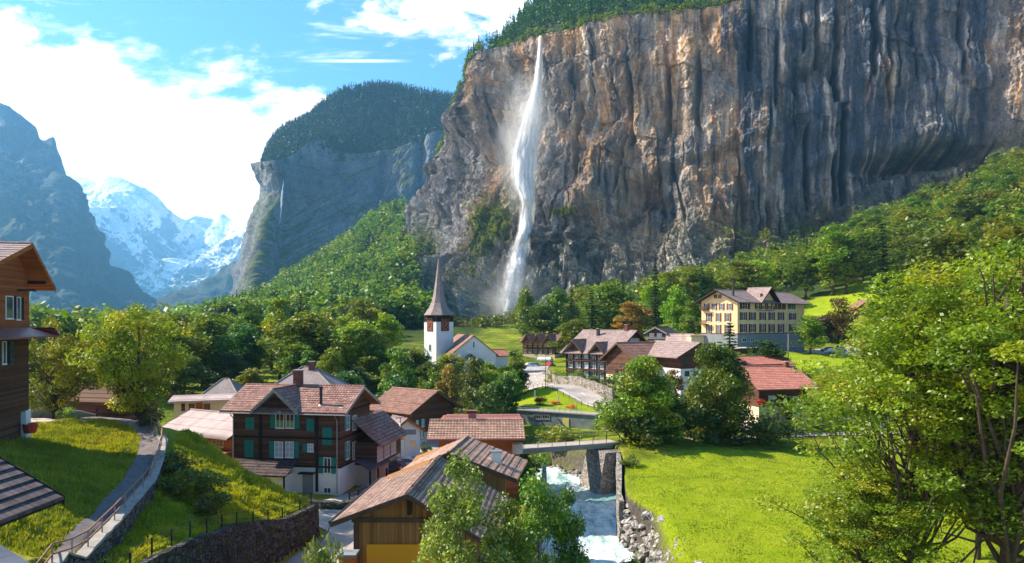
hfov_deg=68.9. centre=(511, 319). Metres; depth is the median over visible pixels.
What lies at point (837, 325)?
broadleaf tree
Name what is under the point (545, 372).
bare pole
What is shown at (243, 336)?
broadleaf tree
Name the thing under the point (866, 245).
broadleaf tree
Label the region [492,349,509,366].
church annex
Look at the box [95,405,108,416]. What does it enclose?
wooden rack
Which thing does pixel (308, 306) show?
broadleaf tree
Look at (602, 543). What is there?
river
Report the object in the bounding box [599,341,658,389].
gabled annex
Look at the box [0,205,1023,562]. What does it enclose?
ground
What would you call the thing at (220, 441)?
window
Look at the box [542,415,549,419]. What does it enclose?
window
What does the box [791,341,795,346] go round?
window
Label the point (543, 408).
roof railing
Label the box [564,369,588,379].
bush
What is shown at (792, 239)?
spruce tree
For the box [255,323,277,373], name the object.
broadleaf tree
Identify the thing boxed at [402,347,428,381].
broadleaf tree
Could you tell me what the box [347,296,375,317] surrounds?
broadleaf tree
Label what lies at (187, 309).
valley wood
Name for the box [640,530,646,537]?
boulder
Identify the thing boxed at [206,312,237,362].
broadleaf tree
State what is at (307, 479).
door
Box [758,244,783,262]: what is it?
broadleaf tree
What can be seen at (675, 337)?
grey house
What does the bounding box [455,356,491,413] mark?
broadleaf tree
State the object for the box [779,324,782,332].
window
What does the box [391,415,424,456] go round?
white cottage
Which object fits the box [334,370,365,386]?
broadleaf tree
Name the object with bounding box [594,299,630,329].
broadleaf tree
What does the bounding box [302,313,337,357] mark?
broadleaf tree
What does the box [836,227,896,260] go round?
broadleaf tree
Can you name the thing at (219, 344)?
broadleaf tree
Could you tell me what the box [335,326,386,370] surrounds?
broadleaf tree
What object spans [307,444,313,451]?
window
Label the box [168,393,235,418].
flat roof house
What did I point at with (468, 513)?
broadleaf tree
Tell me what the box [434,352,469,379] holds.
broadleaf tree
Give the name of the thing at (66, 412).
bush
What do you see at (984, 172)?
broadleaf tree
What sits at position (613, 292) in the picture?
broadleaf tree
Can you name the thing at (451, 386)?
broadleaf tree
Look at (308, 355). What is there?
broadleaf tree
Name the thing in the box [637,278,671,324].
broadleaf tree
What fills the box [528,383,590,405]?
roadside fence
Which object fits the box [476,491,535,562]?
broadleaf tree
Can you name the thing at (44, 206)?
mountain
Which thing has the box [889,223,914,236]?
broadleaf tree
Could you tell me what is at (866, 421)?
white house
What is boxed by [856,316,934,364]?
broadleaf tree
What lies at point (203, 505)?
bush
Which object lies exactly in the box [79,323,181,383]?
broadleaf tree
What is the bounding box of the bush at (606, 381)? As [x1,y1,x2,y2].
[600,375,619,388]
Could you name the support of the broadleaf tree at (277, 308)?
on the ground at (506, 337)
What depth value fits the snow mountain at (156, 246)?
10654.93 m
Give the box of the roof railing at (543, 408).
[522,405,574,410]
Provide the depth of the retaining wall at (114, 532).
45.40 m
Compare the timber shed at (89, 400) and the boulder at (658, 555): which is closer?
the boulder at (658, 555)
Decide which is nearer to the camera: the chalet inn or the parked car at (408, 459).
the parked car at (408, 459)
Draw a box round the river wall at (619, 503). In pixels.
[615,453,623,542]
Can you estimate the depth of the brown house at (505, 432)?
82.28 m
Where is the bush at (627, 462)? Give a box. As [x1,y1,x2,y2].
[618,453,639,466]
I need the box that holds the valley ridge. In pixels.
[155,261,236,307]
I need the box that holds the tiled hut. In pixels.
[0,456,64,526]
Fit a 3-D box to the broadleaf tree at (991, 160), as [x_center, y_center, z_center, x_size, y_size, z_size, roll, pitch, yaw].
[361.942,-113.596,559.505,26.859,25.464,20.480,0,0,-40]
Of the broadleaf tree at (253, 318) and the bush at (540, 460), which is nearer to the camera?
the bush at (540, 460)
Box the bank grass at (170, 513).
[73,428,309,562]
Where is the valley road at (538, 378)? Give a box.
[522,366,891,429]
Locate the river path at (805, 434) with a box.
[685,429,905,439]
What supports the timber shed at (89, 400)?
on the ground at (506, 337)
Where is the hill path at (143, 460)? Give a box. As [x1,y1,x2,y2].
[44,416,158,557]
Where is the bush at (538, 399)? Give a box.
[534,396,547,405]
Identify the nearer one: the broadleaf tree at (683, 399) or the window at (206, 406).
the broadleaf tree at (683, 399)
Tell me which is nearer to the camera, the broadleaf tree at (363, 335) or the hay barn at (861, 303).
the broadleaf tree at (363, 335)
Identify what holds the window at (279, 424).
in the timber chalet at (298, 435)
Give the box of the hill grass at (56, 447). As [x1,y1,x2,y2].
[0,416,140,556]
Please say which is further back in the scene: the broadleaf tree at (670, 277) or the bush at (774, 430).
the broadleaf tree at (670, 277)
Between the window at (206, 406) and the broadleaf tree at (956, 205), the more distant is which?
the broadleaf tree at (956, 205)
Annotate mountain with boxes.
[0,103,170,316]
[65,170,249,297]
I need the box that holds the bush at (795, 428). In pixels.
[787,418,805,435]
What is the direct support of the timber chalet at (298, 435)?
on the ground at (506, 337)
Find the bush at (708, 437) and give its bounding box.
[689,403,742,445]
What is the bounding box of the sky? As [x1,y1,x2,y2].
[0,0,532,219]
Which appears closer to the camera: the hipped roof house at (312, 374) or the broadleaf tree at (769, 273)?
the hipped roof house at (312, 374)
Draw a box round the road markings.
[523,369,832,426]
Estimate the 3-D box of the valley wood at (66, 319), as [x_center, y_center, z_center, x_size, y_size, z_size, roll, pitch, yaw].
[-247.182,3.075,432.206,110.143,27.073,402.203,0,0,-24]
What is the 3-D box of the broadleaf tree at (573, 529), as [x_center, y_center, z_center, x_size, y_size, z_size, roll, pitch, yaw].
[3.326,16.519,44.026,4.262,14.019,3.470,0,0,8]
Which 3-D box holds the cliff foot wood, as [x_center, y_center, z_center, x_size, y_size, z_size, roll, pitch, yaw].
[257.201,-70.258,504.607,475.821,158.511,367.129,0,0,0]
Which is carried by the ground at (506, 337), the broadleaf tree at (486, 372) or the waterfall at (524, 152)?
the broadleaf tree at (486, 372)
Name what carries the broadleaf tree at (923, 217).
on the ground at (506, 337)
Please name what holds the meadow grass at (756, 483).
on the ground at (506, 337)
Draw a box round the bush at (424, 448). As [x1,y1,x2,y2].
[420,444,432,452]
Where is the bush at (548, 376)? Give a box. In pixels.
[543,370,559,382]
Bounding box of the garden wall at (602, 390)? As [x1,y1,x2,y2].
[546,369,614,399]
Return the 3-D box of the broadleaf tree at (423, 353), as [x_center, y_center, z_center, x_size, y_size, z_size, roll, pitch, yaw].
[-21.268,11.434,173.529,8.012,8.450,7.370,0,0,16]
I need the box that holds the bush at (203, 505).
[189,490,232,516]
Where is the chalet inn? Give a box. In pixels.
[559,324,646,381]
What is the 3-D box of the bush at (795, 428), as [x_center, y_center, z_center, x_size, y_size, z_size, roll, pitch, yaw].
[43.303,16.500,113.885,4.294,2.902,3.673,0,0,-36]
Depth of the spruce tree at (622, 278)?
407.83 m
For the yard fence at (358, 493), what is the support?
on the ground at (506, 337)
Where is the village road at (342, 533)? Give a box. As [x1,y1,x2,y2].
[285,441,484,562]
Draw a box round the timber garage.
[320,455,508,562]
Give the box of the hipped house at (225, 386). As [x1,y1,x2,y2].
[202,378,242,393]
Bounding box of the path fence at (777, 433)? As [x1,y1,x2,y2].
[683,430,845,439]
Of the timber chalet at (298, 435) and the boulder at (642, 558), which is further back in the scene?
the timber chalet at (298, 435)
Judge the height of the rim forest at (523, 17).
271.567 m
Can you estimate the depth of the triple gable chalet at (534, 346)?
265.15 m
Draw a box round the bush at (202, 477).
[156,466,231,500]
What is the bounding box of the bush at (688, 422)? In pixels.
[656,393,719,438]
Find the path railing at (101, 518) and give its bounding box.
[37,414,162,562]
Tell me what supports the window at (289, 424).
in the timber chalet at (298, 435)
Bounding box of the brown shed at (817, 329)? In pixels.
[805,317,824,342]
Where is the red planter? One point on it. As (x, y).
(29, 428)
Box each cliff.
[229,130,443,296]
[403,0,1023,320]
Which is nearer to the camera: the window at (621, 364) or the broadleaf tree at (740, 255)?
the window at (621, 364)
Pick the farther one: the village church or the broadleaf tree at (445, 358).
the village church
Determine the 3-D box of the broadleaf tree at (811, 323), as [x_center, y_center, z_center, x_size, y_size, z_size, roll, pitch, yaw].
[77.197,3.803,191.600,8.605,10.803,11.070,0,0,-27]
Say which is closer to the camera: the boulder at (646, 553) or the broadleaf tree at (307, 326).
the boulder at (646, 553)
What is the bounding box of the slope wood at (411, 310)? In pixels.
[196,195,435,327]
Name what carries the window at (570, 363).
in the chalet inn
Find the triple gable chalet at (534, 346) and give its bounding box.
[518,333,568,358]
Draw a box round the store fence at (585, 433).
[533,427,613,443]
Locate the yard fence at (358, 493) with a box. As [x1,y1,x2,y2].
[349,482,373,499]
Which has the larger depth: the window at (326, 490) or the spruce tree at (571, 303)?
the spruce tree at (571, 303)
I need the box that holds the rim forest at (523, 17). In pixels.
[432,0,723,158]
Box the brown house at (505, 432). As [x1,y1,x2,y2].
[427,410,525,498]
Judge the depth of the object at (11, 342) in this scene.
61.41 m
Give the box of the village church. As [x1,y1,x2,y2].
[424,253,498,373]
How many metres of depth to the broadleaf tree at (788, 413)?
116.86 m
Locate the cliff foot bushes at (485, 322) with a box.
[422,309,518,328]
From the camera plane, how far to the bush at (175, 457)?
61.03 m
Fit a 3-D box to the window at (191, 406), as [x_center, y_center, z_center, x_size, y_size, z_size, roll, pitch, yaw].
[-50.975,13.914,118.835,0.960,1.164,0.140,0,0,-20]
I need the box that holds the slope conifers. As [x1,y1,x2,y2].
[210,195,422,320]
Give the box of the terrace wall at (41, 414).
[29,404,98,417]
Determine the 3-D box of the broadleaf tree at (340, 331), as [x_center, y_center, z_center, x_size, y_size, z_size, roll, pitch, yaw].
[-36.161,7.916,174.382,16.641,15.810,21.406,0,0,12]
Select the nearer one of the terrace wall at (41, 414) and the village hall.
the village hall
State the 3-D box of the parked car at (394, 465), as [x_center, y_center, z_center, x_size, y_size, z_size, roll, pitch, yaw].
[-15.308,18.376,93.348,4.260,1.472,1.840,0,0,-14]
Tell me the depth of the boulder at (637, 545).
71.10 m
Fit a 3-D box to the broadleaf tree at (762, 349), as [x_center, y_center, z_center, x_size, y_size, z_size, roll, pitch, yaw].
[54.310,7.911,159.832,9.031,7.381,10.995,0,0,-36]
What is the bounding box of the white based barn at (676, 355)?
[648,340,708,397]
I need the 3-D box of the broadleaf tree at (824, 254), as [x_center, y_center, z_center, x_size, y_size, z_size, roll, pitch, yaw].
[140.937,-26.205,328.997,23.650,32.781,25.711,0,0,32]
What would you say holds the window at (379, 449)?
in the timber chalet at (298, 435)
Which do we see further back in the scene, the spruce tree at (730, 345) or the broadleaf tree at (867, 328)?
the broadleaf tree at (867, 328)
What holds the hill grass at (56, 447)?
on the ground at (506, 337)
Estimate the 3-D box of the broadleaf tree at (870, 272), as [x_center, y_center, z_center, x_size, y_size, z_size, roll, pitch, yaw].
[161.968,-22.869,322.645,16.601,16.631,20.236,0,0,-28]
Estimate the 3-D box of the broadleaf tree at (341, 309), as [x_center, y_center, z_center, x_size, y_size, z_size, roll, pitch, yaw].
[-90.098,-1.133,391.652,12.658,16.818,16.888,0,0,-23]
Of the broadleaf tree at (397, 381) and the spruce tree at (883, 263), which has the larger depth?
the spruce tree at (883, 263)
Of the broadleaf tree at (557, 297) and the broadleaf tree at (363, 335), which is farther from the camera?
the broadleaf tree at (557, 297)
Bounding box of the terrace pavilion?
[734,347,759,352]
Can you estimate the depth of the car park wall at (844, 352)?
202.76 m
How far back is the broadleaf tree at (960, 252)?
241.85 m
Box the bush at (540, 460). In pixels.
[529,453,552,474]
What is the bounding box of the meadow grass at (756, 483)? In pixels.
[627,449,1023,562]
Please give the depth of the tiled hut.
28.75 m
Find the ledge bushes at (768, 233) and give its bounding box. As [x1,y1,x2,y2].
[402,189,816,290]
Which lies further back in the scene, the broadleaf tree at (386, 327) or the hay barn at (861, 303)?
the hay barn at (861, 303)
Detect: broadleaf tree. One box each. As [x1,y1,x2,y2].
[29,356,50,386]
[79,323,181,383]
[131,315,213,380]
[164,312,202,364]
[164,354,219,394]
[176,312,194,325]
[178,346,228,385]
[180,313,240,389]
[202,302,235,317]
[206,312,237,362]
[208,351,250,382]
[223,323,265,368]
[225,303,267,364]
[232,368,270,385]
[238,299,263,317]
[254,297,298,380]
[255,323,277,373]
[261,303,282,320]
[264,310,345,377]
[273,342,316,376]
[278,329,324,361]
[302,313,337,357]
[303,309,340,339]
[305,303,325,310]
[310,305,332,317]
[315,347,345,377]
[317,320,386,366]
[319,307,343,329]
[327,302,350,325]
[329,327,369,372]
[334,313,359,328]
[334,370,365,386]
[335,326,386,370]
[345,298,378,330]
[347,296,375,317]
[348,366,375,389]
[353,355,389,391]
[354,263,369,276]
[354,307,392,331]
[358,302,381,312]
[361,329,395,387]
[371,312,407,347]
[374,374,411,397]
[375,347,418,396]
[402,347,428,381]
[404,365,418,387]
[412,448,516,562]
[413,361,441,388]
[415,351,437,376]
[416,368,453,409]
[433,363,465,413]
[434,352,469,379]
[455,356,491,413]
[468,372,515,404]
[469,382,502,413]
[473,361,497,374]
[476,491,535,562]
[477,369,498,381]
[483,370,521,413]
[494,359,529,391]
[497,349,531,390]
[498,370,523,397]
[499,468,580,562]
[509,286,536,335]
[518,305,562,336]
[536,286,579,333]
[536,482,591,562]
[545,319,588,352]
[578,279,634,329]
[591,355,685,447]
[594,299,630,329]
[610,300,655,332]
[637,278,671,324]
[642,271,700,322]
[659,284,690,333]
[665,369,684,395]
[673,268,717,307]
[677,388,704,436]
[678,300,700,334]
[682,269,715,300]
[684,342,755,442]
[718,260,769,289]
[733,251,752,260]
[736,259,778,288]
[745,340,790,359]
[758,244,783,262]
[772,265,794,288]
[782,249,826,297]
[782,396,794,419]
[791,314,829,353]
[804,223,859,295]
[817,240,870,293]
[817,297,860,346]
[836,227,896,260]
[839,214,867,236]
[842,232,883,280]
[850,221,871,236]
[851,213,885,232]
[856,314,883,361]
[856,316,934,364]
[859,208,883,220]
[865,248,902,281]
[881,235,913,271]
[883,204,910,221]
[884,230,949,277]
[887,209,929,234]
[887,230,910,238]
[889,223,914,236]
[896,195,930,213]
[898,226,992,314]
[905,191,934,208]
[911,209,938,223]
[914,225,949,238]
[928,235,977,290]
[932,193,980,232]
[932,195,955,225]
[939,191,973,211]
[958,213,1023,328]
[961,175,999,195]
[961,216,996,233]
[961,228,987,241]
[967,190,1005,215]
[970,228,994,236]
[974,187,989,199]
[975,170,990,182]
[978,152,1009,171]
[982,198,1014,221]
[987,174,1023,198]
[989,168,1019,181]
[992,217,1023,241]
[998,208,1023,224]
[1008,153,1023,168]
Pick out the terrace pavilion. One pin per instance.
(744, 349)
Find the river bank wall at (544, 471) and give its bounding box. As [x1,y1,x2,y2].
[529,466,546,562]
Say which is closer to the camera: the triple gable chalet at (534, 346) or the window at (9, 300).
the window at (9, 300)
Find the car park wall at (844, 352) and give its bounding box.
[837,351,859,354]
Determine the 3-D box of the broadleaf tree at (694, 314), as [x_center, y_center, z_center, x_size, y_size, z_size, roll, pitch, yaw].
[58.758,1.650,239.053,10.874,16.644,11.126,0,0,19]
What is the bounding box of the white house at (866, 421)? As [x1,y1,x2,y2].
[843,401,888,427]
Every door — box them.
[303,475,312,492]
[366,544,459,562]
[562,418,568,427]
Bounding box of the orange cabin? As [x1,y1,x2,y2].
[337,549,359,562]
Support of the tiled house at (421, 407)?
on the ground at (506, 337)
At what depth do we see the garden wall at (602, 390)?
149.89 m
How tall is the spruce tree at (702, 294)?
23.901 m
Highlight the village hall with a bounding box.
[401,435,527,524]
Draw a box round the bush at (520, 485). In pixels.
[518,480,529,494]
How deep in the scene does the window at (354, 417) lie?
88.25 m
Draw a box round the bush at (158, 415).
[135,404,164,424]
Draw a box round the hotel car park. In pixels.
[801,340,863,353]
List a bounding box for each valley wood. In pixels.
[29,300,187,349]
[163,298,233,323]
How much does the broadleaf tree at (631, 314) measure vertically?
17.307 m
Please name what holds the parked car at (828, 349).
on the hotel car park
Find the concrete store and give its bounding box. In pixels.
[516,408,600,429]
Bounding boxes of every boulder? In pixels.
[575,468,580,474]
[623,524,629,531]
[627,530,633,536]
[630,542,640,548]
[637,555,646,560]
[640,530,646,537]
[642,536,649,541]
[643,550,649,556]
[655,550,662,559]
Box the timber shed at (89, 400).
[61,383,173,424]
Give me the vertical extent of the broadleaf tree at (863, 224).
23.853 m
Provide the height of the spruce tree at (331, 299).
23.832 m
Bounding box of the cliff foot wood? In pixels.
[555,143,1023,333]
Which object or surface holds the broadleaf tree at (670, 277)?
on the ground at (506, 337)
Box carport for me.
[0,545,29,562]
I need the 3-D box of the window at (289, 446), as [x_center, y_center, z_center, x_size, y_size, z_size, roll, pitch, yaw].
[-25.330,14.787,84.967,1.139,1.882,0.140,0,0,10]
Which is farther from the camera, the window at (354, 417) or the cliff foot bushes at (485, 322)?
the cliff foot bushes at (485, 322)
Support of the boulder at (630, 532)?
on the ground at (506, 337)
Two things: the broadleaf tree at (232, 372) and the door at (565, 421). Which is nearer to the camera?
the door at (565, 421)
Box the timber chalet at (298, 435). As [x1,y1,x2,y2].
[219,369,407,495]
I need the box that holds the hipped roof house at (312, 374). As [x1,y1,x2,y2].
[274,361,350,384]
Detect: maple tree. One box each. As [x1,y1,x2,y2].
[751,281,1023,562]
[783,453,943,562]
[828,236,1023,562]
[882,272,1023,559]
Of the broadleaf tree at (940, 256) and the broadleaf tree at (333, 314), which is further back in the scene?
the broadleaf tree at (333, 314)
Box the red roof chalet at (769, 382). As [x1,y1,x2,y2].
[735,361,819,426]
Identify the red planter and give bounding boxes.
[22,423,37,433]
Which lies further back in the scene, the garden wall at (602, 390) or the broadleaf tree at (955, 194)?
the broadleaf tree at (955, 194)
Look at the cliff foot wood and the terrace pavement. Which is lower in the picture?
the terrace pavement
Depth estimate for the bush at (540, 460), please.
99.10 m
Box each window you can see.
[2,341,7,364]
[5,296,14,319]
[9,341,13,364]
[16,297,21,320]
[189,404,194,409]
[196,402,202,409]
[204,404,209,409]
[219,440,223,447]
[274,441,282,457]
[275,414,284,428]
[285,420,294,428]
[285,441,293,457]
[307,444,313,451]
[323,457,330,473]
[323,487,331,493]
[346,415,349,430]
[346,441,349,459]
[352,415,356,430]
[353,441,355,459]
[377,446,383,461]
[384,444,389,458]
[391,441,396,454]
[534,415,541,419]
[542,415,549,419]
[568,361,572,367]
[619,362,623,368]
[742,303,747,309]
[779,312,782,319]
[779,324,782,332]
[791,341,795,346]
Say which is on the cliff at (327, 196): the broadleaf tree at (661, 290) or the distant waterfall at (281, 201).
the distant waterfall at (281, 201)
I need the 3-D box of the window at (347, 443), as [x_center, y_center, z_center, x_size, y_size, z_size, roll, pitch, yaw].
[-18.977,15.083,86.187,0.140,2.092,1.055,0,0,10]
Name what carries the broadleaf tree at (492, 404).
on the ground at (506, 337)
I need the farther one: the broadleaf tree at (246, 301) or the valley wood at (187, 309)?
the valley wood at (187, 309)
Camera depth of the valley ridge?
5522.01 m
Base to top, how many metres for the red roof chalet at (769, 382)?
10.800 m
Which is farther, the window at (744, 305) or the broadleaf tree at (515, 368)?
the window at (744, 305)
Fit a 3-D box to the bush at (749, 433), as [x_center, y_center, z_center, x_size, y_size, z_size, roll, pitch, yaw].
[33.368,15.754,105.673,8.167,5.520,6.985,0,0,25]
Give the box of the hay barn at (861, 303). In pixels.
[848,299,880,314]
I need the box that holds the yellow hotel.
[693,280,811,351]
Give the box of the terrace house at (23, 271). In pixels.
[0,241,60,441]
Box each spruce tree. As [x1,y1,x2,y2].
[296,293,303,315]
[329,291,333,316]
[564,289,580,334]
[584,290,604,329]
[593,284,604,329]
[618,273,625,293]
[640,266,665,334]
[696,263,707,308]
[715,323,745,369]
[788,228,794,247]
[863,223,902,295]
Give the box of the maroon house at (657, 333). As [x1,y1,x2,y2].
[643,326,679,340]
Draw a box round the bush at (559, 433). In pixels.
[535,424,582,443]
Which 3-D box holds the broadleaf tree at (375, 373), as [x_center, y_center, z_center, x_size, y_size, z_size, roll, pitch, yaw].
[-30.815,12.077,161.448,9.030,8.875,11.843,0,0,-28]
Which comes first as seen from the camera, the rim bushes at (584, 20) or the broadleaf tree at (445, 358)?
the broadleaf tree at (445, 358)
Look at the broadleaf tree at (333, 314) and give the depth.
360.31 m
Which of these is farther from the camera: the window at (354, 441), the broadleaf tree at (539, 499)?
the window at (354, 441)
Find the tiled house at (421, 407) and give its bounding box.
[370,387,462,443]
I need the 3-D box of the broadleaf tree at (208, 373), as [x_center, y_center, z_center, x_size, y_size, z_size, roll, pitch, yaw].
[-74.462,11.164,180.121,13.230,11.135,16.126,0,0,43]
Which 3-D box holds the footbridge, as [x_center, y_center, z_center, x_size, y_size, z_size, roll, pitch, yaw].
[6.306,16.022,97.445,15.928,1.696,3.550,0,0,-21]
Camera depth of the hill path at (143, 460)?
54.42 m
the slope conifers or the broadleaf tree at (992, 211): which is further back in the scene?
the slope conifers
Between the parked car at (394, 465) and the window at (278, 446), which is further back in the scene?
the parked car at (394, 465)
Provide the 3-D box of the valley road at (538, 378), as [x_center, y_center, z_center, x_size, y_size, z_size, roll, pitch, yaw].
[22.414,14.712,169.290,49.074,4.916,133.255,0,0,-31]
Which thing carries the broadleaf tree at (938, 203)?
on the ground at (506, 337)
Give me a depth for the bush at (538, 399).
134.80 m
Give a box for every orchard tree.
[29,314,111,418]
[63,302,194,426]
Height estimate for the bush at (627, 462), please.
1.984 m
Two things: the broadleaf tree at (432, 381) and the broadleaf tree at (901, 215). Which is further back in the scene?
the broadleaf tree at (901, 215)
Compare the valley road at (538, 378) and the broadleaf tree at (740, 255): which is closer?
the valley road at (538, 378)
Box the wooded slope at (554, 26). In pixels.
[465,0,736,80]
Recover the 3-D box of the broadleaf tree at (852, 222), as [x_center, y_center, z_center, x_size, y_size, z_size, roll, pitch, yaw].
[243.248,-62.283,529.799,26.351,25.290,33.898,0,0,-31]
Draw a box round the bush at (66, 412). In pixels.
[55,407,75,418]
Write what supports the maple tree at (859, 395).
on the ground at (506, 337)
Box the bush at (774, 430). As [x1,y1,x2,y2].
[749,409,796,445]
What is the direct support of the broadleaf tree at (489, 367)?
on the ground at (506, 337)
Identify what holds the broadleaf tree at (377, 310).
on the ground at (506, 337)
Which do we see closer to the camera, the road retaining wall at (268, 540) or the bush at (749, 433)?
the road retaining wall at (268, 540)
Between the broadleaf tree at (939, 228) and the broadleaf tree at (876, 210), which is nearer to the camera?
the broadleaf tree at (939, 228)
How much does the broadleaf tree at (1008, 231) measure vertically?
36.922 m
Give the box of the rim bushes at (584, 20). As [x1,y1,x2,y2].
[433,0,773,158]
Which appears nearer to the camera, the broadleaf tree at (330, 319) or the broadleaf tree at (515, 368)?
the broadleaf tree at (515, 368)
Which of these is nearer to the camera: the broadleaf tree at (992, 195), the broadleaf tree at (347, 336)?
the broadleaf tree at (347, 336)
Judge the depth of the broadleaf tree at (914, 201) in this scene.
516.42 m
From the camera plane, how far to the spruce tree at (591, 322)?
289.56 m
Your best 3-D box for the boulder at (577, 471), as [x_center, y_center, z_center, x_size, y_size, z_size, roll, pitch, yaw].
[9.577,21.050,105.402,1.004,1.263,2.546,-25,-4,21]
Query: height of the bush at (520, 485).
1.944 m
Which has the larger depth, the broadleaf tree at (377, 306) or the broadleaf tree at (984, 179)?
the broadleaf tree at (984, 179)
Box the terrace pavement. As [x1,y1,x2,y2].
[31,418,90,421]
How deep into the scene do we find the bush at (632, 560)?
69.01 m
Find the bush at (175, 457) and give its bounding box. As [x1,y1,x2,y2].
[160,447,204,477]
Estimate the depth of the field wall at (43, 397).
93.01 m
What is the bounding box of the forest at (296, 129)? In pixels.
[260,79,454,169]
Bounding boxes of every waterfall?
[279,180,283,223]
[502,35,542,317]
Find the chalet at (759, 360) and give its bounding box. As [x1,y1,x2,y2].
[734,355,795,365]
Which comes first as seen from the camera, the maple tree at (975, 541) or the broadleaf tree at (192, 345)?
the maple tree at (975, 541)
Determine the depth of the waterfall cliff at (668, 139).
712.80 m
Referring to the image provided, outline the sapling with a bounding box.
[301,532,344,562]
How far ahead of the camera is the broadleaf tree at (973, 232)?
284.99 m
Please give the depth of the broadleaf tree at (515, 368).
147.57 m
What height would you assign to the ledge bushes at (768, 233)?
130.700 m
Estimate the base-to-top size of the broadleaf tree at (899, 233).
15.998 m
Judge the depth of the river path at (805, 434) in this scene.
113.18 m
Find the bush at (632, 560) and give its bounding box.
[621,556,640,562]
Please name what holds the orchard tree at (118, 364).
on the ground at (506, 337)
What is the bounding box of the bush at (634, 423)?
[608,407,676,449]
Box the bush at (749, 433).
[719,414,776,446]
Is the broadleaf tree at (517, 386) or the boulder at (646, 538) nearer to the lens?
the boulder at (646, 538)
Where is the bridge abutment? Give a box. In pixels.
[579,448,620,493]
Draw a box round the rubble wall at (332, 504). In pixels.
[302,495,357,509]
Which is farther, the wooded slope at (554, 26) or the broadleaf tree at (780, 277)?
the wooded slope at (554, 26)
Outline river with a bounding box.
[533,463,634,562]
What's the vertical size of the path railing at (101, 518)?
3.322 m
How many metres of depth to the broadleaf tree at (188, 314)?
317.51 m
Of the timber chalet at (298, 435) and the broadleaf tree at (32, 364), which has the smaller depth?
the timber chalet at (298, 435)
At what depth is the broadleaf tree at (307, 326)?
166.66 m
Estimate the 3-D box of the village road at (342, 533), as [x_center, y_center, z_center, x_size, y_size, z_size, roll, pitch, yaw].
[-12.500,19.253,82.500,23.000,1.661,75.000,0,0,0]
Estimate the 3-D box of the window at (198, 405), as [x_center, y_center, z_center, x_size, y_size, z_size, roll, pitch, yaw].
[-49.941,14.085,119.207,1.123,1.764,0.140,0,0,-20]
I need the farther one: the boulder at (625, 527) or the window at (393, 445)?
the window at (393, 445)
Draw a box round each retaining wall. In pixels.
[47,434,167,562]
[137,504,319,562]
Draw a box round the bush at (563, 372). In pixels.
[554,369,571,383]
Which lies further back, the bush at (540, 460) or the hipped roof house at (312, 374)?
the hipped roof house at (312, 374)
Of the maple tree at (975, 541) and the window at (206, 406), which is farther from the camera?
the window at (206, 406)
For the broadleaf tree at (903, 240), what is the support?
on the ground at (506, 337)
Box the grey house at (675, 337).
[665,333,693,340]
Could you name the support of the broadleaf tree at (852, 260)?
on the ground at (506, 337)
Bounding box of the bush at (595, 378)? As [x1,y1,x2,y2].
[585,375,600,383]
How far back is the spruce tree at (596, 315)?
306.61 m
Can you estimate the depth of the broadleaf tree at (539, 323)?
318.38 m
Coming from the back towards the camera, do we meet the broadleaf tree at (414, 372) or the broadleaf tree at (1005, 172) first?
the broadleaf tree at (1005, 172)
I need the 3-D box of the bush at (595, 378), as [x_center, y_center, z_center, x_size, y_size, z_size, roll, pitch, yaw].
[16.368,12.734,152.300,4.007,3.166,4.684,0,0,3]
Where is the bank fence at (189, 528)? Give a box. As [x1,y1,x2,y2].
[104,492,311,562]
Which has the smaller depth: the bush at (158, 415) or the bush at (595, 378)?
the bush at (158, 415)
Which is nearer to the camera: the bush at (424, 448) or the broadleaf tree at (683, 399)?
the bush at (424, 448)
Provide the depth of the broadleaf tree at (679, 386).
139.37 m
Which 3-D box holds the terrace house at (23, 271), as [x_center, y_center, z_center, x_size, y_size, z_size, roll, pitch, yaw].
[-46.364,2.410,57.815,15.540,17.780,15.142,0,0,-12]
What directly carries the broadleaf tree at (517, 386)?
on the ground at (506, 337)
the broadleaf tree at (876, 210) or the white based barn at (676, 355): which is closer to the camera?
the white based barn at (676, 355)
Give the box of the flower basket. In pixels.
[755,399,765,404]
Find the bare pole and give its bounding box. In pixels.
[543,357,546,389]
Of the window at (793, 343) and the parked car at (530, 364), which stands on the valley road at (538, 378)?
the parked car at (530, 364)
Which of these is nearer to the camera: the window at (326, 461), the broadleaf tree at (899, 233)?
the window at (326, 461)
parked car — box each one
[388,460,406,471]
[395,456,413,464]
[524,363,536,366]
[824,348,837,352]
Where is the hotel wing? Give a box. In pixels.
[685,335,705,343]
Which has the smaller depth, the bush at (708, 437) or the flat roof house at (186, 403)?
the bush at (708, 437)
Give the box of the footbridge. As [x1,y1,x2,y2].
[518,431,620,453]
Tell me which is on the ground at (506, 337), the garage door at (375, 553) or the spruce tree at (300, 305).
the spruce tree at (300, 305)
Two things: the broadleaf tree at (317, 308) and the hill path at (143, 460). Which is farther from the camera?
the broadleaf tree at (317, 308)
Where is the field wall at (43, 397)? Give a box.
[29,387,72,409]
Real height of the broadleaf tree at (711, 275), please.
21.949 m

